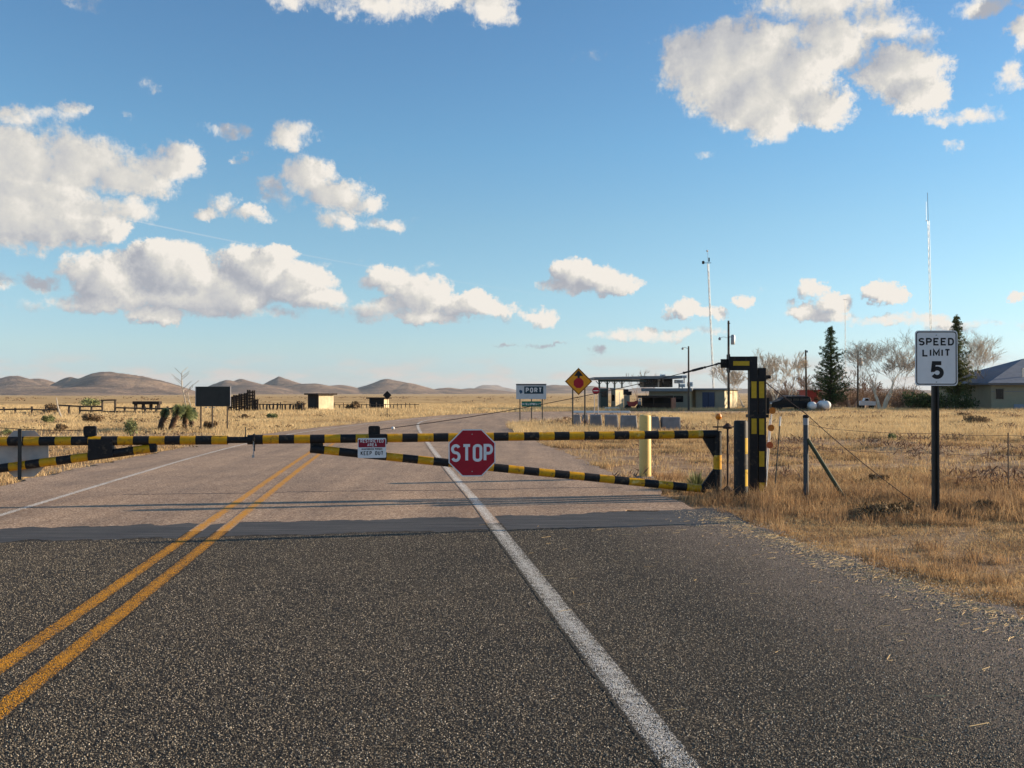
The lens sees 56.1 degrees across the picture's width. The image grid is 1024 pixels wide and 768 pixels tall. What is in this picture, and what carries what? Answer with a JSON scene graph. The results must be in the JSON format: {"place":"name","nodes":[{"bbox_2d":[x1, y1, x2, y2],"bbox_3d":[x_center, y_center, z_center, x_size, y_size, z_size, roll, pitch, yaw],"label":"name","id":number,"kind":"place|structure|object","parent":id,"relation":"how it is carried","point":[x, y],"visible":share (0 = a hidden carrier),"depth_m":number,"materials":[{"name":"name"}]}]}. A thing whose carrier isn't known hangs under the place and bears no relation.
{"place":"outdoors","nodes":[
{"label":"outdoors","id":0,"kind":"place"},
{"bbox_2d":[0,445,188,485],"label":"verge grass","id":1,"kind":"structure","parent":0,"point":[6,477],"depth_m":23.74,"materials":[{"name":"plant"}]},
{"bbox_2d":[0,412,431,450],"bbox_3d":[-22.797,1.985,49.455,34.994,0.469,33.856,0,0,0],"label":"field grass","id":2,"kind":"structure","parent":0,"point":[293,420],"depth_m":47.36,"materials":[{"name":"plant"}]},
{"bbox_2d":[0,372,930,395],"bbox_3d":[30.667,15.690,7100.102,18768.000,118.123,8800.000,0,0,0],"label":"hills","id":3,"kind":"structure","parent":0,"point":[105,383],"depth_m":4662.82,"materials":[{"name":"soil"}]},
{"bbox_2d":[476,385,515,391],"bbox_3d":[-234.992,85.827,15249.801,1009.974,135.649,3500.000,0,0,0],"label":"mesa","id":4,"kind":"structure","parent":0,"point":[495,387],"depth_m":14450.65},
{"bbox_2d":[0,411,1022,528],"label":"road","id":5,"kind":"structure","parent":0,"point":[358,488],"depth_m":16.41,"materials":[{"name":"asphalt"}]},
{"bbox_2d":[0,417,430,516],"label":"edge line","id":6,"kind":"object","parent":5,"relation":"on","point":[55,498],"visible":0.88,"depth_m":17.09,"materials":[{"name":"paint"}]},
{"bbox_2d":[189,443,324,530],"bbox_3d":[-5.186,1.823,23.618,0.182,0.001,24.905,0,0,-7],"label":"line","id":7,"kind":"object","parent":5,"relation":"on","point":[209,521],"visible":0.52,"depth_m":14.55,"materials":[{"name":"paint"}]},
{"bbox_2d":[217,443,335,530],"bbox_3d":[-4.866,1.823,23.618,0.182,0.001,24.905,0,0,-7],"label":"line","id":8,"kind":"object","parent":5,"relation":"on","point":[233,522],"visible":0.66,"depth_m":14.69,"materials":[{"name":"paint"}]},
{"bbox_2d":[122,487,594,494],"bbox_3d":[-2.149,1.763,15.860,8.191,0.001,0.227,0,0,-8],"label":"pavement joint","id":9,"kind":"object","parent":5,"relation":"on","point":[327,491],"visible":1,"depth_m":15.90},
{"bbox_2d":[416,415,508,522],"bbox_3d":[-1.984,1.968,39.992,6.087,0.028,56.115,0,0,0],"label":"edge line","id":10,"kind":"object","parent":5,"relation":"on","point":[484,512],"visible":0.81,"depth_m":15.72,"materials":[{"name":"paint"}]},
{"bbox_2d":[0,523,1023,767],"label":"road","id":11,"kind":"structure","parent":0,"point":[516,593],"depth_m":5.98,"materials":[{"name":"asphalt"}]},
{"bbox_2d":[0,531,201,676],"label":"line","id":12,"kind":"object","parent":11,"relation":"on","point":[165,553],"visible":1,"depth_m":7.24,"materials":[{"name":"paint"}]},
{"bbox_2d":[0,537,219,717],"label":"painted chippings","id":13,"kind":"object","parent":11,"relation":"on","point":[87,632],"visible":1,"depth_m":6.62,"materials":[{"name":"paint"}]},
{"bbox_2d":[0,531,228,722],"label":"line","id":14,"kind":"object","parent":11,"relation":"on","point":[24,687],"visible":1,"depth_m":6.41,"materials":[{"name":"paint"}]},
{"bbox_2d":[0,508,747,542],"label":"tar strip","id":15,"kind":"object","parent":11,"relation":"on","point":[633,519],"visible":0.99,"depth_m":11.73,"materials":[{"name":"asphalt"}]},
{"bbox_2d":[485,523,706,767],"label":"edge line","id":16,"kind":"object","parent":11,"relation":"on","point":[528,568],"visible":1,"depth_m":5.61,"materials":[{"name":"paint"}]},
{"bbox_2d":[493,530,700,767],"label":"painted chippings","id":17,"kind":"object","parent":16,"relation":"on","point":[668,741],"visible":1,"depth_m":5.39,"materials":[{"name":"paint"}]},
{"bbox_2d":[487,524,1013,740],"bbox_3d":[1.507,1.697,8.246,3.263,0.005,7.562,0,0,-9],"label":"scattered straw","id":18,"kind":"object","parent":11,"relation":"on","point":[777,651],"visible":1,"depth_m":5.68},
{"bbox_2d":[661,510,1023,648],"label":"shoulder gravel","id":19,"kind":"structure","parent":11,"relation":"on","point":[900,577],"depth_m":8.71,"materials":[{"name":"gravel"}]},
{"bbox_2d":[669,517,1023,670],"bbox_3d":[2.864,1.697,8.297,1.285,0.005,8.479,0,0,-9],"label":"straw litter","id":20,"kind":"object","parent":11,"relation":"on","point":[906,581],"visible":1,"depth_m":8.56,"materials":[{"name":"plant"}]},
{"bbox_2d":[0,393,1023,618],"bbox_3d":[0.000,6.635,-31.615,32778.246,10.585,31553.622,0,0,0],"label":"ground","id":21,"kind":"structure","parent":0,"point":[411,399],"depth_m":25.10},
{"bbox_2d":[79,397,104,405],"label":"shrub","id":22,"kind":"object","parent":21,"relation":"on","point":[89,402],"visible":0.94,"depth_m":111.01,"materials":[{"name":"green plant"}]},
{"bbox_2d":[81,413,104,422],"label":"shrub","id":23,"kind":"object","parent":21,"relation":"on","point":[91,417],"visible":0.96,"depth_m":51.34,"materials":[{"name":"brown plant"}]},
{"bbox_2d":[0,399,195,413],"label":"corral fence","id":24,"kind":"object","parent":21,"relation":"on","point":[91,408],"visible":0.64,"depth_m":77.93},
{"bbox_2d":[0,426,246,472],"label":"barrier gate","id":25,"kind":"structure","parent":21,"relation":"on","point":[101,447],"depth_m":13.97,"materials":[{"name":"metal"}]},
{"bbox_2d":[0,429,48,479],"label":"stop sign","id":26,"kind":"object","parent":25,"relation":"attached to","point":[19,453],"visible":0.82,"depth_m":13.97,"materials":[{"name":"metal"}]},
{"bbox_2d":[123,418,137,435],"bbox_3d":[-13.625,1.610,34.329,0.506,0.836,0.954,0,-1,-30],"label":"shrub","id":27,"kind":"object","parent":21,"relation":"on","point":[130,426],"visible":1,"depth_m":34.22,"materials":[{"name":"green plant"}]},
{"bbox_2d":[132,401,161,410],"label":"feed bunk","id":28,"kind":"object","parent":21,"relation":"on","point":[143,403],"visible":0.79,"depth_m":83.95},
{"bbox_2d":[157,407,170,429],"bbox_3d":[-14.977,1.554,41.254,0.625,1.117,0.513,0,0,0],"label":"yucca","id":29,"kind":"object","parent":21,"relation":"on","point":[164,414],"visible":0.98,"depth_m":41.19,"materials":[{"name":"green plant"}]},
{"bbox_2d":[168,404,184,429],"bbox_3d":[-14.395,1.450,41.281,0.737,1.313,0.651,0,-1,37],"label":"yucca","id":30,"kind":"object","parent":21,"relation":"on","point":[177,410],"visible":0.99,"depth_m":41.18,"materials":[{"name":"green plant"}]},
{"bbox_2d":[174,367,195,429],"bbox_3d":[-14.254,0.688,41.963,0.985,2.875,0.987,0,-1,44],"label":"yucca","id":31,"kind":"object","parent":21,"relation":"on","point":[187,415],"visible":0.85,"depth_m":41.92,"materials":[{"name":"green plant"}]},
{"bbox_2d":[179,381,198,427],"bbox_3d":[-14.824,1.005,44.216,0.892,2.338,0.814,0,0,0],"label":"yucca","id":32,"kind":"object","parent":21,"relation":"on","point":[196,415],"visible":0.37,"depth_m":44.16,"materials":[{"name":"green plant"}]},
{"bbox_2d":[195,387,230,429],"bbox_3d":[-12.765,1.194,41.017,1.479,2.169,0.120,0,0,-4],"label":"road sign","id":33,"kind":"object","parent":21,"relation":"on","point":[212,396],"visible":0.86,"depth_m":40.98,"materials":[{"name":"metal"}]},
{"bbox_2d":[228,390,258,411],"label":"loading chute","id":34,"kind":"object","parent":21,"relation":"on","point":[253,404],"visible":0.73,"depth_m":80.02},
{"bbox_2d":[259,402,305,410],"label":"picket pen","id":35,"kind":"object","parent":21,"relation":"on","point":[293,405],"visible":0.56,"depth_m":83.94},
{"bbox_2d":[304,393,336,409],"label":"shed","id":36,"kind":"structure","parent":21,"relation":"on","point":[320,400],"depth_m":88.54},
{"bbox_2d":[5,396,747,400],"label":"scrub","id":37,"kind":"object","parent":21,"relation":"on","point":[237,399],"visible":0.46,"depth_m":400.16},
{"bbox_2d":[334,403,418,408],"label":"picket pen","id":38,"kind":"object","parent":21,"relation":"on","point":[376,404],"visible":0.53,"depth_m":99.96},
{"bbox_2d":[366,397,391,407],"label":"shed","id":39,"kind":"structure","parent":21,"relation":"on","point":[378,400],"depth_m":104.39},
{"bbox_2d":[0,402,948,416],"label":"plain grass","id":40,"kind":"structure","parent":21,"relation":"on","point":[438,409],"depth_m":85.60,"materials":[{"name":"plant"}]},
{"bbox_2d":[247,423,733,492],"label":"barrier gate","id":41,"kind":"structure","parent":21,"relation":"on","point":[712,439],"depth_m":14.92,"materials":[{"name":"metal"}]},
{"bbox_2d":[358,438,385,457],"bbox_3d":[-2.116,0.967,14.509,0.425,0.300,0.010,0,0,-9],"label":"notice sign","id":42,"kind":"object","parent":41,"relation":"attached to","point":[371,447],"visible":1,"depth_m":14.51,"materials":[{"name":"metal"}]},
{"bbox_2d":[449,429,494,475],"bbox_3d":[-0.616,1.056,14.751,0.721,0.721,0.061,0,0,-8],"label":"stop sign","id":43,"kind":"object","parent":41,"relation":"attached to","point":[471,452],"visible":1,"depth_m":14.72,"materials":[{"name":"metal"}]},
{"bbox_2d":[516,384,545,422],"bbox_3d":[1.040,1.178,52.005,1.643,2.376,0.125,0,0,0],"label":"port sign","id":44,"kind":"object","parent":21,"relation":"on","point":[531,391],"visible":0.9,"depth_m":51.96,"materials":[{"name":"metal"}]},
{"bbox_2d":[565,368,591,427],"bbox_3d":[2.912,0.787,42.020,1.200,2.998,0.104,0,0,0],"label":"stop ahead sign","id":45,"kind":"object","parent":21,"relation":"on","point":[578,381],"visible":0.86,"depth_m":41.98,"materials":[{"name":"metal"}]},
{"bbox_2d":[590,413,601,427],"bbox_3d":[3.764,1.681,42.926,0.550,0.767,0.500,0,0,2],"label":"concrete block","id":46,"kind":"object","parent":21,"relation":"on","point":[595,419],"depth_m":42.68,"materials":[{"name":"concrete"}]},
{"bbox_2d":[574,411,629,412],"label":"kerb","id":47,"kind":"structure","parent":21,"relation":"on","point":[602,411],"depth_m":77.77,"materials":[{"name":"white paint"}]},
{"bbox_2d":[599,388,607,407],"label":"inspection booth","id":48,"kind":"object","parent":21,"relation":"on","point":[603,398],"visible":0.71,"depth_m":89.99,"materials":[{"name":"grey glass"}]},
{"bbox_2d":[604,413,618,428],"bbox_3d":[4.382,1.666,42.203,0.576,0.783,0.500,0,0,-3],"label":"concrete block","id":49,"kind":"object","parent":21,"relation":"on","point":[610,419],"depth_m":41.96,"materials":[{"name":"concrete"}]},
{"bbox_2d":[610,388,624,407],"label":"inspection booth","id":50,"kind":"object","parent":21,"relation":"on","point":[617,397],"visible":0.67,"depth_m":90.26,"materials":[{"name":"beige glass"}]},
{"bbox_2d":[623,389,631,407],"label":"signal box","id":51,"kind":"object","parent":21,"relation":"on","point":[626,393],"visible":0.83,"depth_m":88.09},
{"bbox_2d":[620,414,637,429],"bbox_3d":[4.974,1.652,40.826,0.694,0.789,0.500,0,0,-6],"label":"concrete block","id":52,"kind":"object","parent":21,"relation":"on","point":[627,420],"depth_m":40.58,"materials":[{"name":"concrete"}]},
{"bbox_2d":[625,399,641,409],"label":"parked motorbike","id":53,"kind":"object","parent":21,"relation":"on","point":[632,404],"visible":0.77,"depth_m":86.92,"materials":[{"name":"red paint"}]},
{"bbox_2d":[589,376,681,394],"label":"canopy","id":54,"kind":"object","parent":21,"relation":"on","point":[606,380],"visible":0.81,"depth_m":93.01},
{"bbox_2d":[635,415,654,479],"bbox_3d":[2.523,1.338,18.190,0.380,1.515,0.380,0,0,0],"label":"bollard","id":55,"kind":"object","parent":21,"relation":"on","point":[644,445],"visible":0.68,"depth_m":18.10,"materials":[{"name":"metal"}]},
{"bbox_2d":[651,415,659,430],"bbox_3d":[5.934,1.666,40.172,0.527,0.753,0.500,0,0,5],"label":"concrete block","id":56,"kind":"object","parent":21,"relation":"on","point":[655,423],"depth_m":39.92,"materials":[{"name":"concrete"}]},
{"bbox_2d":[638,395,675,409],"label":"open garage","id":57,"kind":"structure","parent":21,"relation":"on","point":[656,401],"depth_m":87.99,"materials":[{"name":"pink brick"}]},
{"bbox_2d":[641,388,695,407],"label":"port building","id":58,"kind":"structure","parent":21,"relation":"on","point":[680,395],"depth_m":92.51,"materials":[{"name":"beige concrete"}]},
{"bbox_2d":[640,379,672,386],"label":"roof room","id":59,"kind":"object","parent":58,"relation":"on","point":[664,383],"visible":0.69,"depth_m":95.40,"materials":[{"name":"grey paint"}]},
{"bbox_2d":[660,415,680,430],"bbox_3d":[6.636,1.678,40.172,0.811,0.724,0.500,0,0,-2],"label":"concrete block","id":60,"kind":"object","parent":21,"relation":"on","point":[672,422],"depth_m":39.93,"materials":[{"name":"concrete"}]},
{"bbox_2d":[681,346,689,410],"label":"utility pole","id":61,"kind":"object","parent":21,"relation":"on","point":[682,348],"visible":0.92,"depth_m":85.93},
{"bbox_2d":[680,469,707,484],"bbox_3d":[3.078,1.621,16.186,0.669,0.418,0.681,0,0,0],"label":"spiky plant","id":62,"kind":"object","parent":21,"relation":"on","point":[696,479],"visible":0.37,"depth_m":16.13,"materials":[{"name":"green plant"}]},
{"bbox_2d":[702,250,713,387],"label":"weather mast","id":63,"kind":"object","parent":21,"relation":"on","point":[703,262],"visible":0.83,"depth_m":120.02,"materials":[{"name":"metal"}]},
{"bbox_2d":[695,388,741,408],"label":"port building","id":64,"kind":"structure","parent":21,"relation":"on","point":[712,397],"depth_m":91.73,"materials":[{"name":"paint"}]},
{"bbox_2d":[702,392,714,407],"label":"door","id":65,"kind":"structure","parent":64,"relation":"in","point":[708,398],"depth_m":91.70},
{"bbox_2d":[718,321,734,409],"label":"utility pole","id":66,"kind":"object","parent":21,"relation":"on","point":[728,352],"visible":0.92,"depth_m":87.94,"materials":[{"name":"wood"}]},
{"bbox_2d":[718,354,757,493],"bbox_3d":[3.575,0.811,15.241,0.620,2.563,0.180,0,0,0],"label":"gate mast","id":67,"kind":"object","parent":21,"relation":"on","point":[748,363],"visible":0.85,"depth_m":15.18,"materials":[{"name":"metal"}]},
{"bbox_2d":[380,363,717,429],"bbox_3d":[0.641,0.187,14.932,5.353,1.042,0.060,0,0,-7],"label":"wire rope","id":68,"kind":"object","parent":67,"relation":"attached to","point":[692,370],"visible":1,"depth_m":14.99,"materials":[{"name":"metal"}]},
{"bbox_2d":[734,420,747,499],"bbox_3d":[3.551,1.328,14.890,0.216,1.523,0.214,0,0,0],"label":"gate post","id":69,"kind":"object","parent":21,"relation":"on","point":[740,455],"visible":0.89,"depth_m":14.80,"materials":[{"name":"metal"}]},
{"bbox_2d":[709,365,774,406],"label":"bare tree","id":70,"kind":"object","parent":21,"relation":"on","point":[737,377],"visible":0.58,"depth_m":100.22,"materials":[{"name":"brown plant"}]},
{"bbox_2d":[746,368,770,493],"bbox_3d":[3.922,0.919,15.263,0.365,2.347,0.190,0,0,0],"label":"gate mast","id":71,"kind":"object","parent":21,"relation":"on","point":[763,409],"visible":0.76,"depth_m":15.19,"materials":[{"name":"metal"}]},
{"bbox_2d":[766,382,920,506],"bbox_3d":[4.925,0.858,14.229,0.207,1.803,2.715,0,-1,-37],"label":"guy wire","id":72,"kind":"object","parent":71,"relation":"attached to","point":[837,441],"visible":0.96,"depth_m":14.39,"materials":[{"name":"metal"}]},
{"bbox_2d":[507,412,1023,442],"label":"tall field grass","id":73,"kind":"structure","parent":21,"relation":"on","point":[946,422],"depth_m":40.35,"materials":[{"name":"plant"}]},
{"bbox_2d":[766,407,775,485],"bbox_3d":[4.186,1.138,15.579,0.179,1.517,0.047,0,0,0],"label":"marker stake","id":74,"kind":"object","parent":21,"relation":"on","point":[769,444],"visible":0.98,"depth_m":15.56,"materials":[{"name":"white paint"}]},
{"bbox_2d":[527,405,1023,419],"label":"field grass","id":75,"kind":"structure","parent":21,"relation":"on","point":[922,412],"depth_m":70.14,"materials":[{"name":"plant"}]},
{"bbox_2d":[528,410,1023,487],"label":"field weeds","id":76,"kind":"object","parent":21,"relation":"on","point":[909,451],"visible":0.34,"depth_m":27.88,"materials":[{"name":"plant"}]},
{"bbox_2d":[774,417,780,487],"bbox_3d":[4.281,1.207,15.491,0.131,1.362,0.030,0,0,0],"label":"marker stake","id":77,"kind":"object","parent":21,"relation":"on","point":[777,450],"visible":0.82,"depth_m":15.48,"materials":[{"name":"white paint"}]},
{"bbox_2d":[752,349,809,400],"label":"bare tree","id":78,"kind":"object","parent":21,"relation":"on","point":[800,364],"visible":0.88,"depth_m":95.44,"materials":[{"name":"brown plant"}]},
{"bbox_2d":[769,395,810,409],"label":"parked van","id":79,"kind":"object","parent":21,"relation":"on","point":[801,402],"visible":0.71,"depth_m":87.19,"materials":[{"name":"paint"}]},
{"bbox_2d":[774,374,812,396],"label":"bare tree","id":80,"kind":"object","parent":21,"relation":"on","point":[802,383],"visible":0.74,"depth_m":112.32,"materials":[{"name":"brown plant"}]},
{"bbox_2d":[805,350,807,395],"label":"utility pole","id":81,"kind":"object","parent":21,"relation":"on","point":[806,352],"visible":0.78,"depth_m":94.95,"materials":[{"name":"wood"}]},
{"bbox_2d":[797,390,820,402],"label":"shed","id":82,"kind":"structure","parent":21,"relation":"on","point":[811,394],"depth_m":99.99,"materials":[{"name":"red paint"}]},
{"bbox_2d":[803,415,843,496],"bbox_3d":[4.839,1.232,14.834,0.670,1.512,0.098,0,0,12],"label":"fence post","id":83,"kind":"object","parent":21,"relation":"on","point":[807,442],"visible":0.88,"depth_m":14.85,"materials":[{"name":"metal"}]},
{"bbox_2d":[818,399,830,410],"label":"gas tank","id":84,"kind":"object","parent":21,"relation":"on","point":[824,405],"visible":0.94,"depth_m":86.24,"materials":[{"name":"metal"}]},
{"bbox_2d":[627,466,1023,524],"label":"red brown clumps","id":85,"kind":"object","parent":21,"relation":"on","point":[1001,513],"visible":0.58,"depth_m":14.77,"materials":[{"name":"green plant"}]},
{"bbox_2d":[810,326,854,407],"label":"conifer","id":86,"kind":"object","parent":21,"relation":"on","point":[830,391],"visible":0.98,"depth_m":91.78,"materials":[{"name":"green plant"}]},
{"bbox_2d":[766,384,939,407],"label":"thicket","id":87,"kind":"object","parent":21,"relation":"on","point":[895,400],"visible":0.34,"depth_m":120.24,"materials":[{"name":"plant"}]},
{"bbox_2d":[823,370,882,407],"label":"bare tree","id":88,"kind":"object","parent":21,"relation":"on","point":[848,401],"visible":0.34,"depth_m":117.39,"materials":[{"name":"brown plant"}]},
{"bbox_2d":[857,350,861,406],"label":"utility pole","id":89,"kind":"object","parent":21,"relation":"on","point":[858,383],"visible":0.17,"depth_m":97.92,"materials":[{"name":"wood"}]},
{"bbox_2d":[696,478,1023,513],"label":"dry grass","id":90,"kind":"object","parent":21,"relation":"on","point":[905,491],"visible":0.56,"depth_m":14.08,"materials":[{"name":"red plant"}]},
{"bbox_2d":[846,374,882,407],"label":"bare tree","id":91,"kind":"object","parent":21,"relation":"on","point":[864,388],"visible":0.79,"depth_m":109.45,"materials":[{"name":"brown plant"}]},
{"bbox_2d":[859,398,875,407],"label":"parked pickup","id":92,"kind":"object","parent":21,"relation":"on","point":[865,401],"visible":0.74,"depth_m":103.51,"materials":[{"name":"white paint"}]},
{"bbox_2d":[834,328,914,408],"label":"bare tree","id":93,"kind":"object","parent":21,"relation":"on","point":[866,359],"visible":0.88,"depth_m":89.82,"materials":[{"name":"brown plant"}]},
{"bbox_2d":[857,501,918,517],"bbox_3d":[4.971,1.708,12.745,0.822,0.304,0.908,0,0,22],"label":"shrub","id":94,"kind":"object","parent":21,"relation":"on","point":[872,507],"visible":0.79,"depth_m":12.69,"materials":[{"name":"brown plant"}]},
{"bbox_2d":[873,356,916,408],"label":"bare tree","id":95,"kind":"object","parent":21,"relation":"on","point":[889,367],"visible":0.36,"depth_m":97.87,"materials":[{"name":"brown plant"}]},
{"bbox_2d":[810,424,1017,488],"bbox_3d":[11.365,1.304,17.275,14.388,1.369,0.201,0,0,-19],"label":"wire fence","id":96,"kind":"object","parent":21,"relation":"on","point":[1008,435],"visible":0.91,"depth_m":16.15,"materials":[{"name":"metal"}]},
{"bbox_2d":[899,390,930,408],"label":"shrub","id":97,"kind":"object","parent":21,"relation":"on","point":[911,400],"visible":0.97,"depth_m":89.06,"materials":[{"name":"green plant"}]},
{"bbox_2d":[927,193,931,329],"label":"radio mast","id":98,"kind":"object","parent":21,"relation":"on","point":[930,268],"visible":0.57,"depth_m":160.08,"materials":[{"name":"metal"}]},
{"bbox_2d":[917,393,944,409],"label":"shrub","id":99,"kind":"object","parent":21,"relation":"on","point":[926,397],"visible":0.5,"depth_m":89.22,"materials":[{"name":"green plant"}]},
{"bbox_2d":[915,330,957,516],"bbox_3d":[5.569,0.694,12.621,0.555,2.794,0.072,0,0,1],"label":"speed limit sign","id":100,"kind":"object","parent":21,"relation":"on","point":[936,359],"visible":0.95,"depth_m":12.60,"materials":[{"name":"metal"}]},
{"bbox_2d":[924,388,961,409],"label":"shrub","id":101,"kind":"object","parent":21,"relation":"on","point":[944,401],"visible":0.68,"depth_m":89.07,"materials":[{"name":"green plant"}]},
{"bbox_2d":[939,314,980,407],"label":"conifer","id":102,"kind":"object","parent":21,"relation":"on","point":[956,390],"visible":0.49,"depth_m":91.71,"materials":[{"name":"green plant"}]},
{"bbox_2d":[948,390,979,408],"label":"shrub","id":103,"kind":"object","parent":21,"relation":"on","point":[966,403],"visible":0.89,"depth_m":89.27,"materials":[{"name":"green plant"}]},
{"bbox_2d":[962,414,992,422],"bbox_3d":[23.985,1.853,49.594,1.286,0.602,1.852,0,0,0],"label":"shrub","id":104,"kind":"object","parent":21,"relation":"on","point":[975,418],"visible":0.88,"depth_m":49.32,"materials":[{"name":"brown plant"}]},
{"bbox_2d":[939,359,1023,409],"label":"house","id":105,"kind":"structure","parent":21,"relation":"on","point":[1000,386],"depth_m":90.72,"materials":[{"name":"blue"}]},
{"bbox_2d":[995,388,1003,399],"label":"window","id":106,"kind":"structure","parent":105,"relation":"in","point":[999,394],"depth_m":89.95,"materials":[{"name":"black glass"}]},
{"bbox_2d":[958,330,1005,397],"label":"bare tree","id":107,"kind":"object","parent":21,"relation":"on","point":[980,345],"visible":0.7,"depth_m":93.22,"materials":[{"name":"brown plant"}]},
{"bbox_2d":[0,0,1023,390],"label":"sky","id":108,"kind":"structure","parent":0,"point":[434,194],"materials":[{"name":"blue"}]},
{"bbox_2d":[537,434,1023,493],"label":"field grass","id":109,"kind":"structure","parent":0,"point":[701,447],"depth_m":24.95,"materials":[{"name":"plant"}]},
{"bbox_2d":[658,484,1023,616],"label":"verge grass","id":110,"kind":"structure","parent":0,"point":[992,529],"depth_m":10.74,"materials":[{"name":"plant"}]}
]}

